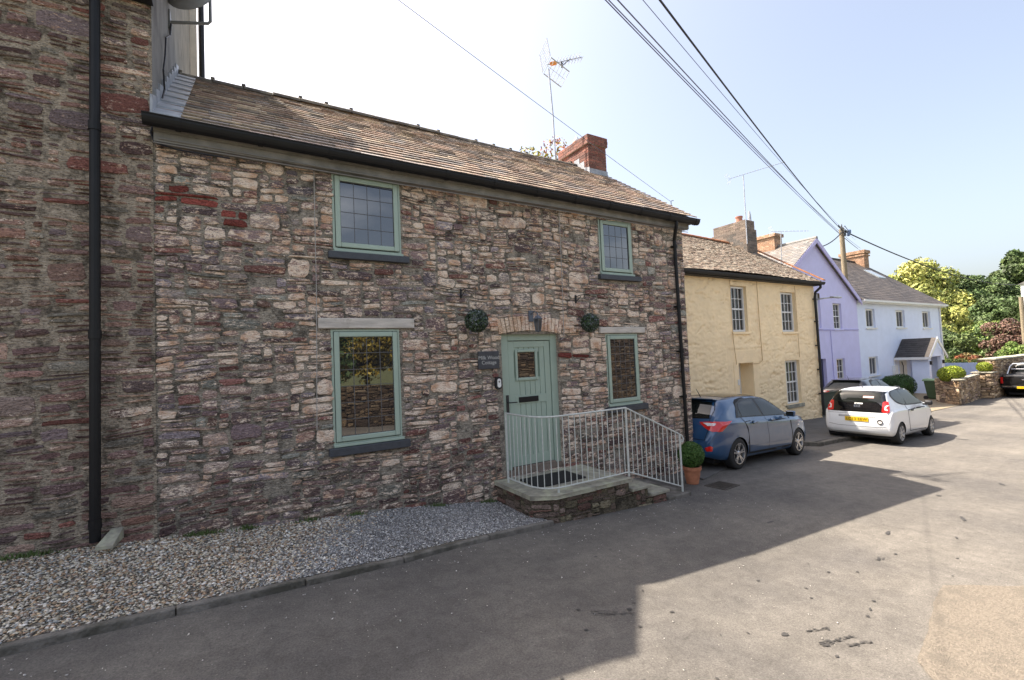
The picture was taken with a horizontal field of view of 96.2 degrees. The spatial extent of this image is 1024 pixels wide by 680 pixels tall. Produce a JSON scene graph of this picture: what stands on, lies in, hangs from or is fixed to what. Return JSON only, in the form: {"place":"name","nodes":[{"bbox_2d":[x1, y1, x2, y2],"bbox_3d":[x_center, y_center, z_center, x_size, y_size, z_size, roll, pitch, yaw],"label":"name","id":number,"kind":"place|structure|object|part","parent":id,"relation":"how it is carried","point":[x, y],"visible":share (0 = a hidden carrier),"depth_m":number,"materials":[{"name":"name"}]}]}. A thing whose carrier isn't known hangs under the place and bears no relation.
{"place":"outdoors","nodes":[
{"label":"outdoors","id":0,"kind":"place"},
{"bbox_2d":[0,391,1023,679],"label":"road","id":1,"kind":"structure","parent":0,"point":[726,575],"depth_m":4.07,"materials":[{"name":"grey asphalt"}]},
{"bbox_2d":[0,502,541,645],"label":"gravel base","id":2,"kind":"object","parent":1,"relation":"on","point":[70,607],"visible":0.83,"depth_m":4.16,"materials":[{"name":"grey gravel"}]},
{"bbox_2d":[95,527,123,550],"bbox_3d":[-3.935,1.950,4.521,0.145,0.128,0.260,-2,-2,-15],"label":"splash stone","id":3,"kind":"object","parent":2,"relation":"on","point":[112,538],"visible":1,"depth_m":4.49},
{"bbox_2d":[0,499,496,561],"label":"weeds","id":4,"kind":"object","parent":2,"relation":"on","point":[45,552],"visible":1,"depth_m":4.98,"materials":[{"name":"green plant"}]},
{"bbox_2d":[182,500,546,599],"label":"chipping gravel","id":5,"kind":"structure","parent":2,"relation":"on","point":[439,511],"depth_m":5.31,"materials":[{"name":"grey gravel"}]},
{"bbox_2d":[0,520,553,656],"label":"kerb","id":6,"kind":"structure","parent":1,"relation":"on","point":[47,639],"depth_m":3.62,"materials":[{"name":"concrete"}]},
{"bbox_2d":[4,496,991,676],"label":"scattered chippings","id":7,"kind":"object","parent":1,"relation":"on","point":[420,593],"visible":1,"depth_m":3.85,"materials":[{"name":"gravel"}]},
{"bbox_2d":[494,464,690,522],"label":"entrance steps","id":8,"kind":"structure","parent":1,"relation":"on","point":[598,497],"depth_m":6.56,"materials":[{"name":"stone"}]},
{"bbox_2d":[520,470,585,486],"bbox_3d":[0.614,2.087,6.927,0.862,0.015,0.542,-1,-3,-31],"label":"door mat","id":9,"kind":"object","parent":8,"relation":"on","point":[554,478],"depth_m":6.89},
{"bbox_2d":[504,407,683,492],"bbox_3d":[1.465,1.756,6.834,2.998,1.478,0.803,-2,-2,-13],"label":"railing","id":10,"kind":"object","parent":8,"relation":"on","point":[627,448],"visible":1,"depth_m":6.75,"materials":[{"name":"grey metal"}]},
{"bbox_2d":[682,465,701,484],"bbox_3d":[3.224,2.404,8.226,0.330,0.305,0.330,-1,-3,-31],"label":"plant pot","id":11,"kind":"object","parent":1,"relation":"on","point":[692,476],"visible":0.79,"depth_m":8.12,"materials":[{"name":"ceramic"}]},
{"bbox_2d":[677,441,704,467],"bbox_3d":[3.199,2.056,8.236,0.476,0.491,0.472,-4,-3,31],"label":"potted bush","id":12,"kind":"object","parent":11,"relation":"on","point":[693,454],"visible":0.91,"depth_m":8.09,"materials":[{"name":"green plant"}]},
{"bbox_2d":[678,462,728,479],"bbox_3d":[3.365,2.675,10.020,1.350,0.097,2.850,-1,-3,-31],"label":"cobbled apron","id":13,"kind":"object","parent":1,"relation":"on","point":[708,470],"visible":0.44,"depth_m":9.23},
{"bbox_2d":[704,481,739,489],"bbox_3d":[3.675,2.543,8.045,0.500,0.037,0.380,-1,-3,-38],"label":"drain grate","id":14,"kind":"object","parent":1,"relation":"on","point":[721,485],"visible":1,"depth_m":8.02,"materials":[{"name":"metal"}]},
{"bbox_2d":[691,389,805,468],"bbox_3d":[5.217,1.921,10.855,4.306,1.602,2.190,2,-5,-35],"label":"parked car","id":15,"kind":"object","parent":1,"relation":"on","point":[732,431],"visible":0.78,"depth_m":9.66,"materials":[{"name":"blue paint"}]},
{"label":"side window","id":16,"kind":"part","parent":15,"relation":"part of","materials":[{"name":"grey glass"}]},
{"bbox_3d":[5.120,1.805,9.896,1.020,1.107,0.352,2,-5,-35],"label":"door","id":17,"kind":"part","parent":15,"relation":"part of","materials":[{"name":"blue paint"}]},
{"bbox_3d":[5.432,1.490,10.194,2.210,0.424,0.257,2,-5,-35],"label":"window frame","id":18,"kind":"part","parent":15,"relation":"part of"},
{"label":"side window","id":19,"kind":"part","parent":15,"relation":"part of","materials":[{"name":"grey glass"}]},
{"bbox_3d":[5.915,1.840,10.473,1.185,1.107,0.354,2,-5,-35],"label":"door","id":20,"kind":"part","parent":15,"relation":"part of","materials":[{"name":"blue paint"}]},
{"bbox_2d":[525,471,1009,679],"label":"oil stains","id":21,"kind":"object","parent":1,"relation":"on","point":[823,643],"visible":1,"depth_m":3.59,"materials":[{"name":"black liquid"}]},
{"bbox_2d":[804,435,860,446],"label":"kerb","id":22,"kind":"structure","parent":1,"relation":"on","point":[830,441],"depth_m":12.33,"materials":[{"name":"concrete"}]},
{"bbox_2d":[823,377,898,401],"bbox_3d":[14.958,2.254,19.642,4.306,1.602,2.190,1,-4,-34],"label":"parked car","id":23,"kind":"object","parent":1,"relation":"on","point":[837,384],"visible":0.34,"depth_m":18.81,"materials":[{"name":"black paint"}]},
{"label":"side window","id":24,"kind":"part","parent":23,"relation":"part of","materials":[{"name":"grey glass"}]},
{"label":"side window","id":25,"kind":"part","parent":23,"relation":"part of","materials":[{"name":"grey glass"}]},
{"bbox_2d":[826,384,934,443],"bbox_3d":[10.815,2.016,13.466,3.559,1.602,2.030,1,-4,-34],"label":"parked car","id":26,"kind":"object","parent":1,"relation":"on","point":[895,415],"visible":1,"depth_m":12.53,"materials":[{"name":"white paint"}]},
{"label":"side window","id":27,"kind":"part","parent":26,"relation":"part of","materials":[{"name":"grey glass"}]},
{"bbox_3d":[10.928,1.581,12.830,2.066,0.463,0.258,1,-4,-34],"label":"window frame","id":28,"kind":"part","parent":26,"relation":"part of","materials":[{"name":"black glass"}]},
{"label":"side window","id":29,"kind":"part","parent":26,"relation":"part of","materials":[{"name":"grey glass"}]},
{"bbox_3d":[11.161,1.929,13.094,1.410,1.143,0.693,1,-4,-34],"label":"door","id":30,"kind":"part","parent":26,"relation":"part of","materials":[{"name":"white paint"}]},
{"bbox_2d":[934,374,981,404],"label":"planter wall","id":31,"kind":"structure","parent":1,"relation":"on","point":[964,390],"depth_m":21.91,"materials":[{"name":"stone"}]},
{"bbox_2d":[936,366,961,381],"bbox_3d":[20.626,1.614,21.701,0.912,0.786,0.909,-1,-3,-31],"label":"clipped bush","id":32,"kind":"object","parent":31,"relation":"on","point":[947,373],"visible":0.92,"depth_m":21.49,"materials":[{"name":"green plant"}]},
{"bbox_2d":[950,365,966,377],"bbox_3d":[21.348,1.609,22.229,0.915,0.777,0.897,-1,-3,-31],"label":"clipped bush","id":33,"kind":"object","parent":31,"relation":"on","point":[963,372],"visible":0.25,"depth_m":21.90,"materials":[{"name":"green plant"}]},
{"bbox_2d":[918,585,1023,679],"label":"road patch","id":34,"kind":"object","parent":1,"relation":"on","point":[975,632],"visible":1,"depth_m":3.50,"materials":[{"name":"beige concrete"}]},
{"bbox_2d":[970,371,998,397],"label":"stone pier","id":35,"kind":"structure","parent":1,"relation":"on","point":[988,384],"depth_m":23.66,"materials":[{"name":"brown stone"}]},
{"bbox_2d":[976,362,992,371],"bbox_3d":[24.657,1.415,24.009,0.660,0.578,0.667,-1,-3,-31],"label":"clipped bush","id":36,"kind":"object","parent":35,"relation":"on","point":[984,366],"visible":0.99,"depth_m":23.85,"materials":[{"name":"green plant"}]},
{"bbox_2d":[1000,362,1023,395],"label":"pickup truck","id":37,"kind":"object","parent":1,"relation":"on","point":[1012,383],"visible":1,"depth_m":23.85,"materials":[{"name":"black paint"}]},
{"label":"rear window","id":38,"kind":"part","parent":37,"relation":"part of","materials":[{"name":"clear glass"}]},
{"bbox_2d":[1019,297,1023,343],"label":"utility pole","id":39,"kind":"object","parent":1,"relation":"on","point":[1021,303],"visible":1,"depth_m":35.75,"materials":[{"name":"brown wood"}]},
{"bbox_2d":[196,0,1023,282],"label":"sky","id":40,"kind":"structure","parent":0,"point":[903,120],"materials":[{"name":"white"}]},
{"bbox_2d":[804,416,845,441],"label":"pavement","id":41,"kind":"structure","parent":0,"point":[816,429],"depth_m":14.09,"materials":[{"name":"grey asphalt"}]},
{"bbox_2d":[913,393,959,411],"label":"driveway","id":42,"kind":"structure","parent":0,"point":[935,406],"depth_m":21.40,"materials":[{"name":"beige concrete"}]},
{"bbox_2d":[922,378,935,398],"bbox_3d":[21.949,2.539,23.879,0.650,1.066,0.803,-1,-3,-31],"label":"wheelie bin","id":43,"kind":"object","parent":42,"relation":"on","point":[929,383],"visible":0.6,"depth_m":23.83,"materials":[{"name":"green plastic"}]},
{"bbox_3d":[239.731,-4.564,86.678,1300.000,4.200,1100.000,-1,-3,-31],"label":"ground","id":44,"kind":"structure","parent":0,"visible":0},
{"bbox_2d":[0,0,204,557],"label":"stone house","id":45,"kind":"structure","parent":44,"relation":"on","point":[80,80],"depth_m":4.62,"materials":[{"name":"brown stone"}]},
{"bbox_2d":[150,0,229,158],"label":"satellite dish","id":46,"kind":"object","parent":45,"relation":"attached to","point":[186,4],"visible":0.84,"depth_m":6.55,"materials":[{"name":"grey metal"}]},
{"bbox_2d":[141,63,700,537],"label":"stone cottage","id":47,"kind":"structure","parent":44,"relation":"on","point":[319,345],"depth_m":6.30,"materials":[{"name":"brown stone"}]},
{"bbox_2d":[328,174,409,263],"bbox_3d":[-1.943,-1.622,6.210,1.060,1.135,0.175,-1,-3,-31],"label":"window","id":48,"kind":"structure","parent":47,"relation":"in","point":[366,213],"depth_m":6.17,"materials":[{"name":"green paint"}]},
{"bbox_2d":[329,329,410,457],"bbox_3d":[-1.897,0.660,6.087,1.040,1.605,0.175,-1,-3,-31],"label":"window","id":49,"kind":"structure","parent":47,"relation":"in","point":[367,409],"depth_m":6.05,"materials":[{"name":"green paint"}]},
{"bbox_2d":[460,287,475,297],"bbox_3d":[-0.643,-0.593,6.716,0.318,0.352,0.054,-4,-3,34],"label":"hanging bracket","id":50,"kind":"object","parent":47,"relation":"attached to","point":[461,294],"visible":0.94,"depth_m":6.75,"materials":[{"name":"black metal"}]},
{"bbox_2d":[464,309,488,332],"bbox_3d":[-0.511,-0.276,6.649,0.365,0.358,0.361,-1,-3,-31],"label":"topiary ball","id":51,"kind":"object","parent":50,"relation":"hanging from","point":[476,320],"visible":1,"depth_m":6.55,"materials":[{"name":"green plant"}]},
{"bbox_2d":[478,351,498,369],"bbox_3d":[-0.354,0.306,6.974,0.360,0.270,0.026,-1,-3,-31],"label":"name plaque","id":52,"kind":"object","parent":47,"relation":"attached to","point":[488,359],"visible":1,"depth_m":6.96,"materials":[{"name":"stone"}]},
{"bbox_2d":[494,377,501,388],"bbox_3d":[-0.209,0.658,7.023,0.113,0.195,0.053,-1,-3,-31],"label":"doorbell","id":53,"kind":"object","parent":47,"relation":"attached to","point":[498,382],"visible":1,"depth_m":7.00,"materials":[{"name":"white plastic"}]},
{"bbox_2d":[528,310,541,331],"bbox_3d":[0.372,-0.300,7.311,0.170,0.365,0.284,-1,-3,-31],"label":"wall lantern","id":54,"kind":"object","parent":47,"relation":"attached to","point":[537,318],"depth_m":7.22,"materials":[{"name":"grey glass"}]},
{"bbox_2d":[539,38,582,158],"bbox_3d":[1.450,-5.986,11.929,1.211,3.388,0.704,-2,-2,-16],"label":"tv aerial","id":55,"kind":"object","parent":47,"relation":"attached to","point":[554,62],"visible":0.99,"depth_m":11.78,"materials":[{"name":"silver metal"}]},
{"bbox_2d":[575,294,589,312],"bbox_3d":[1.204,-0.600,7.836,0.306,0.365,0.041,-4,-3,40],"label":"hanging bracket","id":56,"kind":"object","parent":47,"relation":"attached to","point":[576,296],"visible":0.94,"depth_m":7.86,"materials":[{"name":"black metal"}]},
{"bbox_2d":[580,313,599,331],"bbox_3d":[1.317,-0.290,7.760,0.330,0.343,0.335,-1,-3,-31],"label":"topiary ball","id":57,"kind":"object","parent":56,"relation":"hanging from","point":[590,322],"visible":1,"depth_m":7.66,"materials":[{"name":"green plant"}]},
{"bbox_2d":[598,218,641,281],"bbox_3d":[1.962,-1.660,8.573,1.030,1.125,0.175,-1,-3,-31],"label":"window","id":58,"kind":"structure","parent":47,"relation":"in","point":[615,247],"depth_m":8.52,"materials":[{"name":"green paint"}]},
{"bbox_2d":[605,334,648,413],"bbox_3d":[2.063,0.591,8.484,1.020,1.415,0.175,-1,-3,-31],"label":"window","id":59,"kind":"structure","parent":47,"relation":"in","point":[623,381],"depth_m":8.45,"materials":[{"name":"green paint"}]},
{"bbox_2d":[519,136,567,157],"bbox_3d":[1.168,-1.830,17.025,2.731,11.187,2.217,-3,-2,4],"label":"tree","id":60,"kind":"object","parent":44,"relation":"on","point":[538,153],"visible":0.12,"depth_m":16.89,"materials":[{"name":"green plant"}]},
{"bbox_2d":[682,211,825,419],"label":"yellow house","id":61,"kind":"structure","parent":44,"relation":"on","point":[752,321],"depth_m":15.59,"materials":[{"name":"paint"}]},
{"bbox_2d":[738,363,741,393],"bbox_3d":[7.417,1.861,15.302,0.799,2.180,0.100,-1,-3,-31],"label":"door","id":62,"kind":"structure","parent":61,"relation":"in","point":[738,363],"depth_m":15.51,"materials":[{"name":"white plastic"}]},
{"bbox_2d":[730,286,751,333],"bbox_3d":[7.370,-0.969,15.005,1.020,1.570,0.240,-1,-3,-31],"label":"window","id":63,"kind":"structure","parent":61,"relation":"in","point":[737,300],"depth_m":15.14,"materials":[{"name":"white plastic"}]},
{"bbox_2d":[724,161,785,243],"bbox_3d":[10.284,-5.771,19.186,2.990,3.585,0.240,-2,-2,-13],"label":"tv aerial","id":64,"kind":"object","parent":61,"relation":"attached to","point":[744,198],"visible":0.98,"depth_m":19.02,"materials":[{"name":"grey metal"}]},
{"bbox_2d":[780,292,799,333],"bbox_3d":[9.891,-0.961,16.528,1.130,1.500,0.240,-1,-3,-31],"label":"window","id":65,"kind":"structure","parent":61,"relation":"in","point":[786,298],"depth_m":16.68,"materials":[{"name":"white plastic"}]},
{"bbox_2d":[785,360,804,408],"bbox_3d":[10.008,1.570,16.431,1.110,1.670,0.240,-1,-3,-31],"label":"window","id":66,"kind":"structure","parent":61,"relation":"in","point":[790,366],"depth_m":16.57,"materials":[{"name":"white plastic"}]},
{"bbox_2d":[816,296,841,299],"bbox_3d":[12.008,-1.590,17.349,1.162,0.153,0.329,-2,-2,-12],"label":"wall light","id":67,"kind":"object","parent":61,"relation":"attached to","point":[829,297],"visible":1,"depth_m":17.26,"materials":[{"name":"grey metal"}]},
{"bbox_2d":[757,233,862,387],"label":"lilac house","id":68,"kind":"structure","parent":44,"relation":"on","point":[839,336],"depth_m":24.61,"materials":[{"name":"purple paint"}]},
{"bbox_2d":[769,227,787,263],"bbox_3d":[13.578,-4.270,22.374,2.373,2.363,0.240,-2,-2,-16],"label":"tv aerial","id":69,"kind":"object","parent":68,"relation":"attached to","point":[781,240],"visible":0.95,"depth_m":22.24,"materials":[{"name":"grey metal"}]},
{"bbox_2d":[816,294,822,328],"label":"window","id":70,"kind":"structure","parent":68,"relation":"in","point":[816,294],"depth_m":23.96,"materials":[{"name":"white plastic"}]},
{"bbox_2d":[819,359,823,387],"bbox_3d":[15.885,2.105,23.781,0.900,2.250,0.050,-1,-3,-31],"label":"door","id":71,"kind":"structure","parent":68,"relation":"in","point":[821,359],"depth_m":23.97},
{"bbox_2d":[832,304,843,329],"bbox_3d":[17.533,-1.241,24.858,1.040,1.455,0.230,-1,-3,-31],"label":"window","id":72,"kind":"structure","parent":68,"relation":"in","point":[836,317],"depth_m":25.03,"materials":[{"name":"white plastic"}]},
{"bbox_2d":[836,359,843,378],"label":"window","id":73,"kind":"structure","parent":68,"relation":"in","point":[840,374],"depth_m":24.93,"materials":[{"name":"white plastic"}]},
{"bbox_2d":[838,224,850,279],"bbox_3d":[19.547,-1.749,26.695,1.140,9.970,0.419,-1,-3,-23],"label":"utility pole","id":74,"kind":"object","parent":44,"relation":"on","point":[843,253],"visible":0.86,"depth_m":26.73,"materials":[{"name":"brown wood"}]},
{"bbox_2d":[605,0,857,248],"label":"overhead wire","id":75,"kind":"object","parent":74,"relation":"attached to","point":[700,97],"visible":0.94,"depth_m":9.10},
{"bbox_2d":[608,0,859,247],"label":"overhead wire","id":76,"kind":"object","parent":74,"relation":"attached to","point":[706,100],"visible":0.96,"depth_m":9.32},
{"bbox_2d":[617,0,856,247],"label":"overhead wire","id":77,"kind":"object","parent":74,"relation":"attached to","point":[625,8],"visible":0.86,"depth_m":8.89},
{"bbox_2d":[643,0,853,238],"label":"overhead wire","id":78,"kind":"object","parent":74,"relation":"attached to","point":[717,88],"visible":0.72,"depth_m":8.96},
{"bbox_2d":[659,0,841,229],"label":"overhead wire","id":79,"kind":"object","parent":74,"relation":"attached to","point":[690,40],"visible":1,"depth_m":8.53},
{"bbox_2d":[844,231,1017,284],"bbox_3d":[39.184,-6.025,39.852,47.541,1.383,0.070,-1,-3,-33],"label":"overhead wire","id":80,"kind":"object","parent":74,"relation":"attached to","point":[923,264],"visible":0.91,"depth_m":33.56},
{"bbox_2d":[832,249,947,392],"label":"pale blue house","id":81,"kind":"structure","parent":44,"relation":"on","point":[900,327],"depth_m":28.38,"materials":[{"name":"white paint"}]},
{"bbox_2d":[865,309,877,328],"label":"window","id":82,"kind":"structure","parent":81,"relation":"in","point":[868,312],"depth_m":27.11,"materials":[{"name":"white plastic"}]},
{"bbox_2d":[869,357,881,376],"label":"window","id":83,"kind":"structure","parent":81,"relation":"in","point":[872,360],"depth_m":26.99,"materials":[{"name":"white plastic"}]},
{"bbox_2d":[895,310,907,328],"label":"window","id":84,"kind":"structure","parent":81,"relation":"in","point":[899,316],"depth_m":29.30,"materials":[{"name":"white plastic"}]},
{"bbox_2d":[899,360,907,375],"bbox_3d":[24.616,2.068,28.824,1.000,2.080,0.107,-1,-3,-31],"label":"door","id":85,"kind":"structure","parent":81,"relation":"in","point":[903,364],"depth_m":28.77,"materials":[{"name":"wood"}]},
{"bbox_2d":[922,312,932,328],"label":"window","id":86,"kind":"structure","parent":81,"relation":"in","point":[924,314],"depth_m":31.51,"materials":[{"name":"white plastic"}]},
{"bbox_2d":[880,375,906,389],"bbox_3d":[21.549,2.641,26.082,1.303,1.331,1.309,-1,-3,-31],"label":"clipped shrub","id":87,"kind":"object","parent":44,"relation":"on","point":[892,380],"visible":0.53,"depth_m":25.73,"materials":[{"name":"green plant"}]},
{"bbox_2d":[895,374,917,393],"bbox_3d":[22.703,2.648,26.766,1.407,1.384,1.390,-1,-3,-31],"label":"clipped shrub","id":88,"kind":"object","parent":44,"relation":"on","point":[909,382],"visible":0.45,"depth_m":26.30,"materials":[{"name":"green plant"}]},
{"bbox_2d":[945,358,968,362],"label":"shrub","id":89,"kind":"object","parent":44,"relation":"on","point":[952,360],"visible":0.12,"depth_m":34.41,"materials":[{"name":"green plant"}]},
{"bbox_2d":[942,330,977,358],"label":"shrub","id":90,"kind":"object","parent":44,"relation":"on","point":[951,340],"visible":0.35,"depth_m":40.92,"materials":[{"name":"green plant"}]},
{"bbox_2d":[945,362,977,374],"bbox_3d":[31.617,2.361,31.125,0.090,1.680,3.600,-1,-3,-31],"label":"blue fence","id":91,"kind":"object","parent":44,"relation":"on","point":[969,367],"visible":0.21,"depth_m":31.58,"materials":[{"name":"blue paint"}]},
{"bbox_2d":[954,353,982,361],"bbox_3d":[37.096,2.379,37.323,2.224,2.812,2.448,-1,-3,-31],"label":"shrub","id":92,"kind":"object","parent":44,"relation":"on","point":[968,357],"visible":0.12,"depth_m":37.16,"materials":[{"name":"red plant"}]},
{"bbox_2d":[961,320,999,356],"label":"tree","id":93,"kind":"object","parent":44,"relation":"on","point":[975,330],"visible":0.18,"depth_m":46.66,"materials":[{"name":"green plant"}]},
{"bbox_2d":[980,330,996,357],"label":"shrub","id":94,"kind":"object","parent":44,"relation":"on","point":[982,352],"visible":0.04,"depth_m":45.39,"materials":[{"name":"green plant"}]},
{"bbox_2d":[966,295,1020,354],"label":"tree","id":95,"kind":"object","parent":44,"relation":"on","point":[990,309],"visible":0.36,"depth_m":54.02,"materials":[{"name":"green plant"}]},
{"bbox_2d":[977,317,1021,357],"bbox_3d":[43.254,0.864,39.875,4.033,5.745,4.009,-2,-2,-6],"label":"shrub","id":96,"kind":"object","parent":44,"relation":"on","point":[1004,333],"visible":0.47,"depth_m":39.81,"materials":[{"name":"pink plant"}]},
{"bbox_2d":[977,354,1023,396],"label":"stone wall","id":97,"kind":"structure","parent":44,"relation":"on","point":[1001,364],"depth_m":24.50,"materials":[{"name":"grey stone"}]},
{"bbox_2d":[993,341,1023,356],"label":"shrub","id":98,"kind":"object","parent":44,"relation":"on","point":[1013,348],"visible":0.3,"depth_m":30.67,"materials":[{"name":"green plant"}]},
{"bbox_2d":[1018,282,1023,296],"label":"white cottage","id":99,"kind":"structure","parent":44,"relation":"on","point":[1022,288],"depth_m":50.63,"materials":[{"name":"white paint"}]},
{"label":"hill","id":100,"kind":"structure","parent":0,"visible":0},
{"bbox_2d":[888,257,976,311],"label":"tree","id":101,"kind":"object","parent":100,"relation":"on","point":[931,282],"visible":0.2,"depth_m":60.52,"materials":[{"name":"yellow plant"}]},
{"bbox_2d":[935,296,972,345],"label":"tree","id":102,"kind":"object","parent":100,"relation":"on","point":[954,318],"visible":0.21,"depth_m":53.20,"materials":[{"name":"yellow plant"}]},
{"bbox_2d":[948,274,973,286],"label":"tree","id":103,"kind":"object","parent":100,"relation":"on","point":[961,275],"visible":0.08,"depth_m":82.04,"materials":[{"name":"green plant"}]},
{"bbox_2d":[955,275,1018,357],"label":"tree","id":104,"kind":"object","parent":100,"relation":"on","point":[976,290],"visible":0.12,"depth_m":59.04,"materials":[{"name":"green plant"}]},
{"bbox_2d":[988,270,1000,277],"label":"tree","id":105,"kind":"object","parent":100,"relation":"on","point":[993,273],"visible":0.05,"depth_m":82.74,"materials":[{"name":"green plant"}]},
{"bbox_2d":[989,249,1023,294],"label":"tree","id":106,"kind":"object","parent":100,"relation":"on","point":[1012,262],"visible":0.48,"depth_m":67.81,"materials":[{"name":"green plant"}]},
{"bbox_2d":[1009,285,1020,298],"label":"tree","id":107,"kind":"object","parent":100,"relation":"on","point":[1017,288],"visible":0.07,"depth_m":57.94,"materials":[{"name":"green plant"}]},
{"bbox_3d":[3.501,-2.915,10.033,0.090,0.288,0.014,-1,-3,-31],"label":"wire hook","id":108,"kind":"object","parent":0,"visible":0},
{"bbox_2d":[399,0,669,200],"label":"overhead wire","id":109,"kind":"object","parent":108,"relation":"attached to","point":[522,92],"visible":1,"depth_m":6.37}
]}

